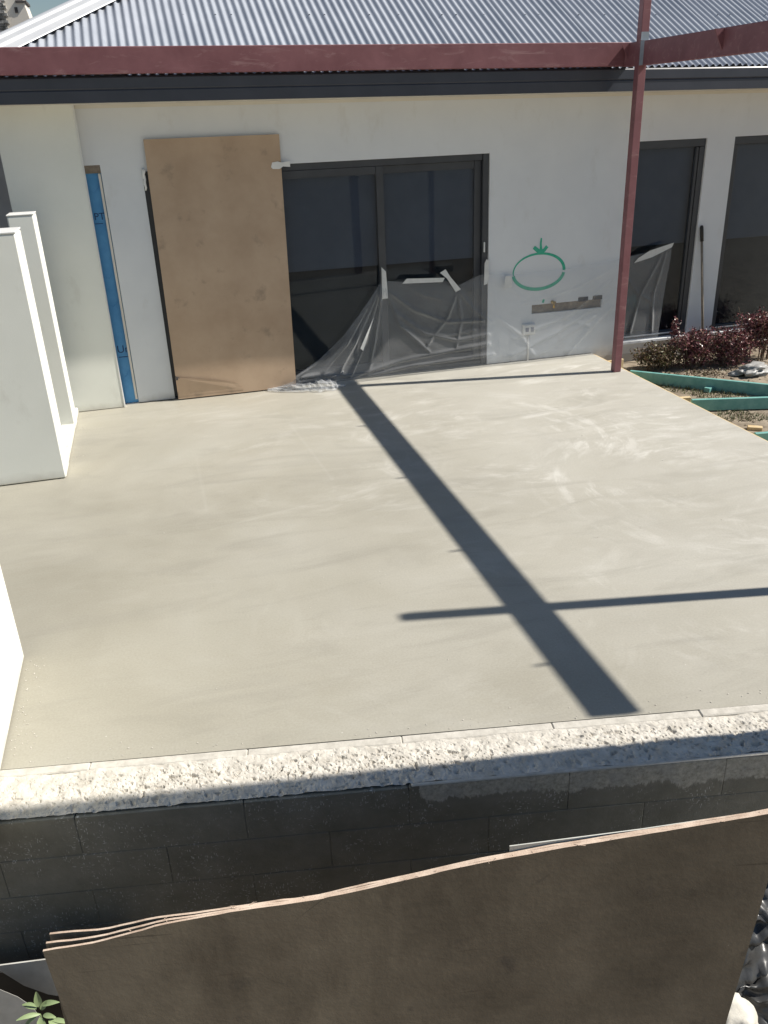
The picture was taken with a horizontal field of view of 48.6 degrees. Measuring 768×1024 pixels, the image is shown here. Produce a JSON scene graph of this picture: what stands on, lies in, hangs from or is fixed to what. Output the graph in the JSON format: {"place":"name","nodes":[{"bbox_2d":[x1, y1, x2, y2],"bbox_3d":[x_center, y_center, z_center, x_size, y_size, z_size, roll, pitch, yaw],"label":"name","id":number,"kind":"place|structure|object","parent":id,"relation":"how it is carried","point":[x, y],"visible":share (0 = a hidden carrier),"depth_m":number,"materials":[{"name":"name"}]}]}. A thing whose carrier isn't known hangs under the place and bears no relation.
{"place":"outdoors","nodes":[
{"label":"outdoors","id":0,"kind":"place"},
{"bbox_2d":[26,0,68,16],"label":"sky","id":1,"kind":"structure","parent":0,"point":[37,7],"materials":[{"name":"blue"}]},
{"bbox_2d":[11,360,767,762],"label":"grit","id":2,"kind":"object","parent":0,"point":[213,746],"visible":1,"depth_m":3.87,"materials":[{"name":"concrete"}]},
{"bbox_2d":[623,345,767,432],"bbox_3d":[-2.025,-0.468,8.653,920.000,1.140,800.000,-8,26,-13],"label":"ground","id":3,"kind":"structure","parent":0,"point":[633,365],"depth_m":8.81,"materials":[{"name":"soil"}]},
{"bbox_2d":[0,155,11,227],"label":"side fence","id":4,"kind":"object","parent":3,"relation":"on","point":[5,207],"depth_m":8.08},
{"bbox_2d":[0,990,39,1023],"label":"plastic offcut","id":5,"kind":"object","parent":3,"relation":"on","point":[13,1009],"visible":0.67,"depth_m":3.31,"materials":[{"name":"grey plastic"}]},
{"bbox_2d":[0,959,57,995],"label":"plastic offcut","id":6,"kind":"object","parent":3,"relation":"on","point":[35,974],"visible":0.44,"depth_m":3.43,"materials":[{"name":"grey plastic"}]},
{"bbox_2d":[0,971,63,1023],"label":"rubber mat","id":7,"kind":"object","parent":3,"relation":"on","point":[8,984],"depth_m":3.59,"materials":[{"name":"black rubber"}]},
{"bbox_2d":[16,992,64,1023],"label":"weed","id":8,"kind":"object","parent":3,"relation":"on","point":[38,1003],"visible":0.98,"depth_m":3.09,"materials":[{"name":"green plant"}]},
{"bbox_2d":[0,0,767,411],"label":"house","id":9,"kind":"structure","parent":3,"relation":"on","point":[458,176],"depth_m":8.20,"materials":[{"name":"white paint"}]},
{"bbox_2d":[0,0,31,31],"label":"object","id":10,"kind":"object","parent":9,"relation":"on","point":[13,13],"visible":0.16,"depth_m":11.66,"materials":[{"name":"grey stone"}]},
{"bbox_2d":[142,169,146,190],"bbox_3d":[-2.110,-2.928,7.492,0.036,0.182,0.039,-8,26,-13],"label":"tape strip","id":11,"kind":"object","parent":9,"relation":"attached to","point":[144,177],"visible":1,"depth_m":7.49,"materials":[{"name":"white plastic"}]},
{"bbox_2d":[144,153,488,397],"bbox_3d":[-0.531,-2.307,8.321,3.258,2.076,0.118,-8,26,-13],"label":"sliding door","id":12,"kind":"structure","parent":9,"relation":"in","point":[380,212],"depth_m":8.30,"materials":[{"name":"black glass"}]},
{"bbox_2d":[278,243,673,391],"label":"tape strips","id":13,"kind":"object","parent":9,"relation":"attached to","point":[508,279],"visible":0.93,"depth_m":8.54,"materials":[{"name":"white"}]},
{"bbox_2d":[623,138,705,344],"bbox_3d":[2.935,-2.849,9.062,0.852,2.048,0.165,-8,26,-13],"label":"window","id":14,"kind":"structure","parent":9,"relation":"in","point":[669,172],"depth_m":8.96,"materials":[{"name":"black glass"}]},
{"bbox_2d":[710,135,767,334],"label":"window","id":15,"kind":"structure","parent":9,"relation":"in","point":[746,215],"depth_m":9.18,"materials":[{"name":"black glass"}]},
{"bbox_2d":[0,704,767,963],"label":"block wall","id":16,"kind":"structure","parent":3,"relation":"on","point":[93,845],"depth_m":3.54,"materials":[{"name":"concrete"}]},
{"bbox_2d":[0,353,767,769],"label":"concrete slab","id":17,"kind":"structure","parent":16,"relation":"on","point":[292,565],"depth_m":5.12,"materials":[{"name":"beige concrete"}]},
{"bbox_2d":[0,566,23,767],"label":"garden wall","id":18,"kind":"structure","parent":17,"relation":"on","point":[11,656],"depth_m":4.02,"materials":[{"name":"white paint"}]},
{"bbox_2d":[0,227,68,485],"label":"garden wall","id":19,"kind":"structure","parent":17,"relation":"on","point":[32,446],"depth_m":6.24,"materials":[{"name":"white paint"}]},
{"bbox_2d":[6,211,76,427],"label":"wall pillar","id":20,"kind":"structure","parent":17,"relation":"on","point":[26,223],"depth_m":7.18,"materials":[{"name":"white paint"}]},
{"bbox_2d":[61,408,78,460],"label":"plinth","id":21,"kind":"structure","parent":17,"relation":"on","point":[68,430],"depth_m":7.34,"materials":[{"name":"white paint"}]},
{"bbox_2d":[143,134,295,398],"bbox_3d":[-1.471,-2.241,7.945,1.203,2.325,0.068,-8,26,-13],"label":"hardboard sheet","id":22,"kind":"object","parent":17,"relation":"on","point":[218,211],"visible":1,"depth_m":7.91,"materials":[{"name":"brown wood"}]},
{"bbox_2d":[271,161,289,168],"bbox_3d":[-0.939,-3.147,7.710,0.175,0.064,0.002,-8,26,-13],"label":"tape piece","id":23,"kind":"object","parent":22,"relation":"attached to","point":[276,165],"visible":1,"depth_m":7.71,"materials":[{"name":"white plastic"}]},
{"bbox_2d":[0,0,767,371],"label":"steel pergola frame","id":24,"kind":"object","parent":17,"relation":"on","point":[642,52],"visible":1,"depth_m":7.05,"materials":[{"name":"paint"}]},
{"bbox_2d":[43,809,767,1023],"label":"plywood sheet","id":25,"kind":"object","parent":3,"relation":"on","point":[651,926],"visible":1,"depth_m":2.87,"materials":[{"name":"brown wood"}]},
{"bbox_2d":[509,815,728,851],"bbox_3d":[0.890,1.728,3.126,0.907,1.575,0.004,-4,25,-4],"label":"thin sheet","id":26,"kind":"object","parent":3,"relation":"on","point":[517,847],"visible":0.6,"depth_m":2.80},
{"bbox_2d":[630,340,688,371],"bbox_3d":[2.930,-1.666,9.071,0.646,0.321,0.425,-8,26,-13],"label":"red shrub","id":27,"kind":"object","parent":3,"relation":"on","point":[657,355],"visible":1,"depth_m":9.03,"materials":[{"name":"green plant"}]},
{"bbox_2d":[594,354,767,441],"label":"form board","id":28,"kind":"object","parent":3,"relation":"on","point":[698,406],"visible":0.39,"depth_m":7.46,"materials":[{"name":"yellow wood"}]},
{"bbox_2d":[681,396,690,401],"bbox_3d":[2.811,-1.030,7.971,0.120,0.100,0.040,-3,25,-2],"label":"timber offcut","id":29,"kind":"object","parent":3,"relation":"on","point":[687,398],"visible":0.28,"depth_m":7.94,"materials":[{"name":"yellow wood"}]},
{"bbox_2d":[666,317,722,368],"bbox_3d":[3.327,-1.826,9.100,0.596,0.550,0.505,-16,28,-26],"label":"red shrub","id":30,"kind":"object","parent":3,"relation":"on","point":[694,345],"visible":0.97,"depth_m":9.05,"materials":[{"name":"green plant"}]},
{"bbox_2d":[630,370,767,395],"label":"timber plank","id":31,"kind":"object","parent":3,"relation":"on","point":[741,387],"visible":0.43,"depth_m":8.41,"materials":[{"name":"teal wood"}]},
{"bbox_2d":[665,364,737,377],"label":"fallen leaves","id":32,"kind":"object","parent":3,"relation":"on","point":[700,372],"visible":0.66,"depth_m":8.94,"materials":[{"name":"brown plant"}]},
{"bbox_2d":[700,225,703,355],"bbox_3d":[3.481,-2.399,9.300,0.202,1.405,0.038,9,27,22],"label":"broom handle","id":33,"kind":"object","parent":3,"relation":"on","point":[702,283],"visible":0.87,"depth_m":9.24,"materials":[{"name":"brown wood"}]},
{"bbox_2d":[704,386,713,392],"bbox_3d":[3.224,-1.219,8.403,0.140,0.045,0.060,-24,32,-38],"label":"timber offcut","id":34,"kind":"object","parent":3,"relation":"on","point":[707,389],"visible":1,"depth_m":8.37,"materials":[{"name":"teal wood"}]},
{"bbox_2d":[660,360,766,433],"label":"soil clods","id":35,"kind":"object","parent":3,"relation":"on","point":[754,421],"visible":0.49,"depth_m":8.17,"materials":[{"name":"brown soil"}]},
{"bbox_2d":[691,396,767,410],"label":"timber plank","id":36,"kind":"object","parent":3,"relation":"on","point":[733,403],"visible":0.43,"depth_m":7.81,"materials":[{"name":"teal wood"}]},
{"bbox_2d":[706,323,763,366],"bbox_3d":[3.745,-1.813,9.155,0.593,0.467,0.544,0,25,5],"label":"red shrub","id":37,"kind":"object","parent":3,"relation":"on","point":[732,344],"visible":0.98,"depth_m":9.06,"materials":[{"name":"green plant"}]},
{"bbox_2d":[726,992,757,1023],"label":"rock","id":38,"kind":"object","parent":3,"relation":"on","point":[742,1011],"visible":0.48,"depth_m":3.56,"materials":[{"name":"stone"}]},
{"bbox_2d":[727,361,767,376],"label":"rubble sack","id":39,"kind":"object","parent":3,"relation":"on","point":[755,368],"visible":1,"depth_m":8.78,"materials":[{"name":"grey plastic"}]},
{"bbox_2d":[733,306,767,360],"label":"red shrub","id":40,"kind":"object","parent":3,"relation":"on","point":[756,325],"visible":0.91,"depth_m":9.19,"materials":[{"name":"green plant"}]},
{"bbox_2d":[735,883,767,1023],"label":"black plastic sheet","id":41,"kind":"object","parent":3,"relation":"on","point":[752,987],"visible":0.09,"depth_m":3.69,"materials":[{"name":"plastic"}]},
{"bbox_2d":[747,425,762,430],"bbox_3d":[3.218,-0.729,7.374,0.120,0.030,0.060,7,27,18],"label":"timber offcut","id":42,"kind":"object","parent":3,"relation":"on","point":[754,427],"visible":1,"depth_m":7.36,"materials":[{"name":"yellow wood"}]},
{"bbox_2d":[754,431,767,440],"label":"timber plank","id":43,"kind":"object","parent":3,"relation":"on","point":[763,435],"visible":0.43,"depth_m":6.97,"materials":[{"name":"teal wood"}]},
{"bbox_2d":[656,379,767,421],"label":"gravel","id":44,"kind":"structure","parent":0,"point":[719,395],"depth_m":8.20,"materials":[{"name":"gravel"}]}
]}

